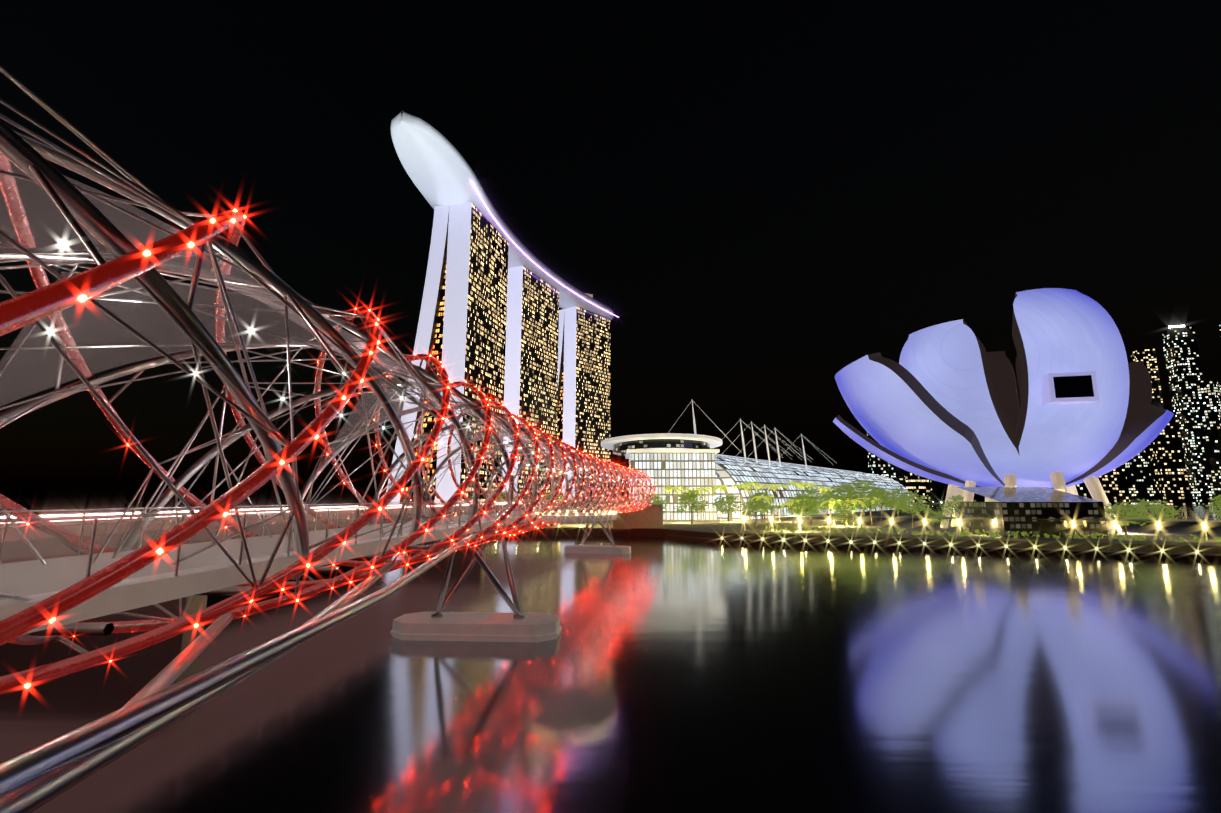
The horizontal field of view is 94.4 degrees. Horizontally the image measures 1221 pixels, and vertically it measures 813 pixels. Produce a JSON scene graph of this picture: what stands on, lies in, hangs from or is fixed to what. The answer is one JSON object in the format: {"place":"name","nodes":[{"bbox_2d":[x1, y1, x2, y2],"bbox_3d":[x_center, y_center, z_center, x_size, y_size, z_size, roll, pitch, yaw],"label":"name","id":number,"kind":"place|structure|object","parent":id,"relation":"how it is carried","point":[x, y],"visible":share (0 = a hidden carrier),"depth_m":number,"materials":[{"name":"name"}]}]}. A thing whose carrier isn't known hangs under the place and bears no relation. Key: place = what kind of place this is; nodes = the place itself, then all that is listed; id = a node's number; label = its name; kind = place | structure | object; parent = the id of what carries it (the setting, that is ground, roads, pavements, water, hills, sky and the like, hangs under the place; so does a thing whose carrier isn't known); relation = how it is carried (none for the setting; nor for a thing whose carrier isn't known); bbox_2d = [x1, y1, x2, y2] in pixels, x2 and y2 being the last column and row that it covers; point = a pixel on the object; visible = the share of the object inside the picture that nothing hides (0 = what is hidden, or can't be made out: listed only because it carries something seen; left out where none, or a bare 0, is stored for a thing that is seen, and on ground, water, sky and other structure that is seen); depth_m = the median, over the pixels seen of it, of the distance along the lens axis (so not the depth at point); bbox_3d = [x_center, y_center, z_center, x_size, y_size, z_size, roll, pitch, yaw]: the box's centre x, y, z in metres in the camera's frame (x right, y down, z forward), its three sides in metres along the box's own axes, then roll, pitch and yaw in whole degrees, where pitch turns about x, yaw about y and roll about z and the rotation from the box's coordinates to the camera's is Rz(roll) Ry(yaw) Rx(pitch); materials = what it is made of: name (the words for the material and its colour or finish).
{"place":"outdoors","nodes":[
{"label":"outdoors","id":0,"kind":"place"},
{"bbox_2d":[0,533,475,812],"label":"tubes","id":1,"kind":"object","parent":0,"point":[32,780],"visible":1,"depth_m":6.72},
{"bbox_2d":[386,202,576,506],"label":"tower walls","id":2,"kind":"structure","parent":0,"point":[455,306],"depth_m":344.94,"materials":[{"name":"white concrete"}]},
{"bbox_2d":[403,261,563,507],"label":"tower side windows","id":3,"kind":"structure","parent":2,"relation":"attached to","point":[428,423],"depth_m":340.16,"materials":[{"name":"glass"}]},
{"bbox_2d":[460,203,609,505],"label":"tower facades","id":4,"kind":"object","parent":2,"relation":"attached to","point":[486,322],"visible":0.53,"depth_m":443.72,"materials":[{"name":"glass"}]},
{"bbox_2d":[399,214,564,503],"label":"dark tower","id":5,"kind":"structure","parent":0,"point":[435,325],"depth_m":344.48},
{"bbox_2d":[390,110,613,319],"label":"park","id":6,"kind":"structure","parent":5,"relation":"on","point":[438,169],"depth_m":327.65,"materials":[{"name":"white metal"}]},
{"bbox_2d":[471,181,617,316],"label":"purple line","id":7,"kind":"object","parent":6,"relation":"attached to","point":[525,254],"visible":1,"depth_m":420.82,"materials":[{"name":"purple"}]},
{"bbox_2d":[0,499,1220,812],"bbox_3d":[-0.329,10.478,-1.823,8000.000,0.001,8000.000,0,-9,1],"label":"bay water","id":8,"kind":"structure","parent":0,"point":[662,675],"depth_m":30.93,"materials":[{"name":"grey liquid"}]},
{"bbox_2d":[79,533,485,632],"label":"bayfront bridge piers","id":9,"kind":"structure","parent":8,"relation":"on","point":[198,603],"depth_m":45.48,"materials":[{"name":"concrete"}]},
{"bbox_2d":[0,505,566,563],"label":"bridge deck edge","id":10,"kind":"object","parent":9,"relation":"on","point":[198,540],"depth_m":41.90,"materials":[{"name":"concrete"}]},
{"bbox_2d":[4,506,357,516],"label":"light trail","id":11,"kind":"object","parent":10,"relation":"on","point":[183,511],"depth_m":60.15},
{"bbox_2d":[0,503,501,518],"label":"light strip","id":12,"kind":"object","parent":10,"relation":"on","point":[139,513],"depth_m":44.13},
{"bbox_2d":[15,503,522,522],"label":"light trail","id":13,"kind":"object","parent":10,"relation":"on","point":[259,512],"depth_m":56.47,"materials":[{"name":"red"}]},
{"bbox_2d":[0,502,546,538],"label":"bridge railing","id":14,"kind":"object","parent":10,"relation":"on","point":[107,512],"visible":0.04,"depth_m":36.42,"materials":[{"name":"metal"}]},
{"bbox_2d":[390,611,561,642],"bbox_3d":[-10.488,18.317,44.440,13.161,3.250,5.135,0,-9,1],"label":"pier base","id":15,"kind":"object","parent":8,"relation":"on","point":[485,627],"visible":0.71,"depth_m":42.67,"materials":[{"name":"grey concrete"}]},
{"bbox_2d":[431,538,524,619],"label":"bridge pier legs","id":16,"kind":"object","parent":15,"relation":"on","point":[442,603],"visible":0.9,"depth_m":44.32,"materials":[{"name":"grey metal"}]},
{"bbox_2d":[564,545,631,553],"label":"pier base","id":17,"kind":"object","parent":8,"relation":"on","point":[596,549],"visible":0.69,"depth_m":108.68,"materials":[{"name":"grey concrete"}]},
{"bbox_2d":[579,521,616,546],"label":"bridge pier legs","id":18,"kind":"object","parent":17,"relation":"on","point":[585,536],"visible":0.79,"depth_m":110.28,"materials":[{"name":"metal"}]},
{"bbox_2d":[866,326,1220,504],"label":"cbd towers","id":19,"kind":"structure","parent":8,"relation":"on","point":[1196,401],"depth_m":844.76,"materials":[{"name":"black glass"}]},
{"bbox_2d":[905,348,1191,506],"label":"distant buildings","id":20,"kind":"structure","parent":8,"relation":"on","point":[1169,468],"depth_m":745.28,"materials":[{"name":"black glass"}]},
{"bbox_2d":[929,324,1220,504],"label":"background buildings","id":21,"kind":"structure","parent":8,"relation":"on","point":[1139,474],"depth_m":796.21,"materials":[{"name":"black glass"}]},
{"bbox_2d":[1168,325,1184,328],"bbox_3d":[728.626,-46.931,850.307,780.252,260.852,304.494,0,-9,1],"label":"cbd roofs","id":22,"kind":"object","parent":21,"relation":"on","point":[1176,326],"visible":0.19,"depth_m":880.15,"materials":[{"name":"white"}]},
{"bbox_2d":[0,501,1220,553],"bbox_3d":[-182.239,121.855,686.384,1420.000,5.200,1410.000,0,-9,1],"label":"ground","id":23,"kind":"structure","parent":0,"point":[718,529],"depth_m":147.01,"materials":[{"name":"grey concrete"}]},
{"bbox_2d":[0,153,655,693],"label":"red helix tubes","id":24,"kind":"object","parent":23,"relation":"on","point":[44,299],"visible":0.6,"depth_m":13.82},
{"bbox_2d":[0,503,647,633],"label":"bridge deck","id":25,"kind":"structure","parent":24,"relation":"on","point":[134,591],"depth_m":12.99,"materials":[{"name":"grey concrete"}]},
{"bbox_2d":[0,499,640,599],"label":"bridge railing","id":26,"kind":"object","parent":25,"relation":"on","point":[152,534],"visible":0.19,"depth_m":14.02,"materials":[{"name":"metal"}]},
{"bbox_2d":[0,499,646,577],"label":"railing posts","id":27,"kind":"object","parent":25,"relation":"attached to","point":[6,520],"visible":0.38,"depth_m":14.88,"materials":[{"name":"metal"}]},
{"bbox_2d":[31,505,646,635],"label":"helix deck beams","id":28,"kind":"structure","parent":25,"relation":"attached to","point":[88,629],"depth_m":13.33,"materials":[{"name":"metal"}]},
{"bbox_2d":[532,512,616,523],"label":"bridge deck","id":29,"kind":"structure","parent":25,"relation":"on","point":[565,518],"depth_m":50.82,"materials":[{"name":"grey concrete"}]},
{"bbox_2d":[534,501,616,514],"bbox_3d":[-3.355,9.935,55.585,7.980,1.150,11.970,0,-9,1],"label":"helix pod glass","id":30,"kind":"object","parent":29,"relation":"on","point":[560,503],"visible":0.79,"depth_m":52.05,"materials":[{"name":"white"}]},
{"bbox_2d":[0,64,654,653],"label":"bridge steel tubes","id":31,"kind":"object","parent":24,"relation":"attached to","point":[132,180],"visible":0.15,"depth_m":14.78},
{"bbox_2d":[0,119,653,644],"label":"bridge helix tubes","id":32,"kind":"object","parent":31,"relation":"attached to","point":[20,149],"visible":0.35,"depth_m":15.23},
{"bbox_2d":[0,162,640,490],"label":"helix canopy panels","id":33,"kind":"object","parent":32,"relation":"attached to","point":[387,366],"visible":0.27,"depth_m":16.99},
{"bbox_2d":[48,242,644,482],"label":"white bridge lights","id":34,"kind":"object","parent":32,"relation":"attached to","point":[63,244],"visible":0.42,"depth_m":14.49},
{"bbox_2d":[24,209,651,687],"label":"red bridge lights","id":35,"kind":"object","parent":24,"relation":"attached to","point":[82,299],"visible":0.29,"depth_m":13.33},
{"bbox_2d":[613,504,662,528],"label":"bridge abutment","id":36,"kind":"object","parent":23,"relation":"on","point":[651,516],"visible":0.64,"depth_m":157.80,"materials":[{"name":"brown concrete"}]},
{"bbox_2d":[629,453,912,520],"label":"glass mall building","id":37,"kind":"structure","parent":23,"relation":"on","point":[691,471],"depth_m":214.39,"materials":[{"name":"glass"}]},
{"bbox_2d":[613,439,709,456],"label":"window band","id":38,"kind":"object","parent":37,"relation":"on","point":[620,448],"visible":0.58,"depth_m":211.46,"materials":[{"name":"black glass"}]},
{"bbox_2d":[601,433,722,449],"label":"round building roof","id":39,"kind":"structure","parent":38,"relation":"on","point":[712,441],"depth_m":208.73,"materials":[{"name":"white metal"}]},
{"bbox_2d":[668,400,833,468],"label":"roof masts","id":40,"kind":"object","parent":37,"relation":"on","point":[753,438],"visible":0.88,"depth_m":256.98},
{"bbox_2d":[496,480,1220,525],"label":"trees","id":41,"kind":"object","parent":23,"relation":"on","point":[900,502],"visible":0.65,"depth_m":167.71,"materials":[{"name":"green plant"}]},
{"bbox_2d":[687,494,1157,536],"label":"tree trunks","id":42,"kind":"object","parent":23,"relation":"on","point":[913,524],"visible":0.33,"depth_m":171.65,"materials":[{"name":"brown wood"}]},
{"bbox_2d":[666,534,1220,560],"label":"quay wall","id":43,"kind":"structure","parent":23,"relation":"on","point":[1089,553],"depth_m":111.24,"materials":[{"name":"grey concrete"}]},
{"bbox_2d":[722,539,1197,554],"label":"waterfront lights","id":44,"kind":"object","parent":43,"relation":"on","point":[1006,547],"visible":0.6,"depth_m":108.81},
{"bbox_2d":[743,515,1220,540],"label":"promenade pergola","id":45,"kind":"object","parent":23,"relation":"on","point":[1115,520],"visible":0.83,"depth_m":128.29,"materials":[{"name":"grey"}]},
{"bbox_2d":[744,517,1205,528],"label":"promenade lamps","id":46,"kind":"object","parent":45,"relation":"attached to","point":[1115,526],"visible":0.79,"depth_m":129.57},
{"bbox_2d":[761,526,1220,541],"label":"promenade shrubs","id":47,"kind":"object","parent":23,"relation":"on","point":[1139,538],"visible":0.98,"depth_m":122.56,"materials":[{"name":"green plant"}]},
{"bbox_2d":[940,472,1121,533],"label":"museum support columns","id":48,"kind":"structure","parent":23,"relation":"on","point":[1094,487],"depth_m":140.66,"materials":[{"name":"beige concrete"}]},
{"bbox_2d":[833,288,1173,487],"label":"art science museum petals","id":49,"kind":"object","parent":48,"relation":"on","point":[1062,330],"visible":0.75,"depth_m":136.51,"materials":[{"name":"blue"}]},
{"bbox_2d":[836,293,1165,488],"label":"museum petal sides","id":50,"kind":"object","parent":49,"relation":"on","point":[1143,414],"visible":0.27,"depth_m":139.41,"materials":[{"name":"brown"}]},
{"bbox_2d":[1041,371,1098,404],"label":"window recess","id":51,"kind":"object","parent":49,"relation":"attached to","point":[1048,396],"visible":0.5,"depth_m":125.97,"materials":[{"name":"white paint"}]},
{"bbox_2d":[1053,375,1093,397],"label":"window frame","id":52,"kind":"object","parent":51,"relation":"in","point":[1071,386],"visible":1,"depth_m":124.96,"materials":[{"name":"black glass"}]},
{"bbox_2d":[957,487,1107,536],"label":"museum base","id":53,"kind":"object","parent":23,"relation":"on","point":[1014,510],"depth_m":122.91,"materials":[{"name":"grey glass"}]},
{"bbox_2d":[0,0,1220,498],"label":"sky","id":54,"kind":"structure","parent":0,"point":[766,199],"materials":[{"name":"black"}]},
{"bbox_2d":[625,448,861,472],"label":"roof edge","id":55,"kind":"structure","parent":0,"point":[664,450],"depth_m":213.33,"materials":[{"name":"white metal"}]},
{"bbox_2d":[931,502,944,505],"bbox_3d":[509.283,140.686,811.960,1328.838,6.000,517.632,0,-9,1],"label":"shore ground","id":56,"kind":"structure","parent":0,"point":[936,503],"depth_m":769.55,"materials":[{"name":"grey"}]}
]}

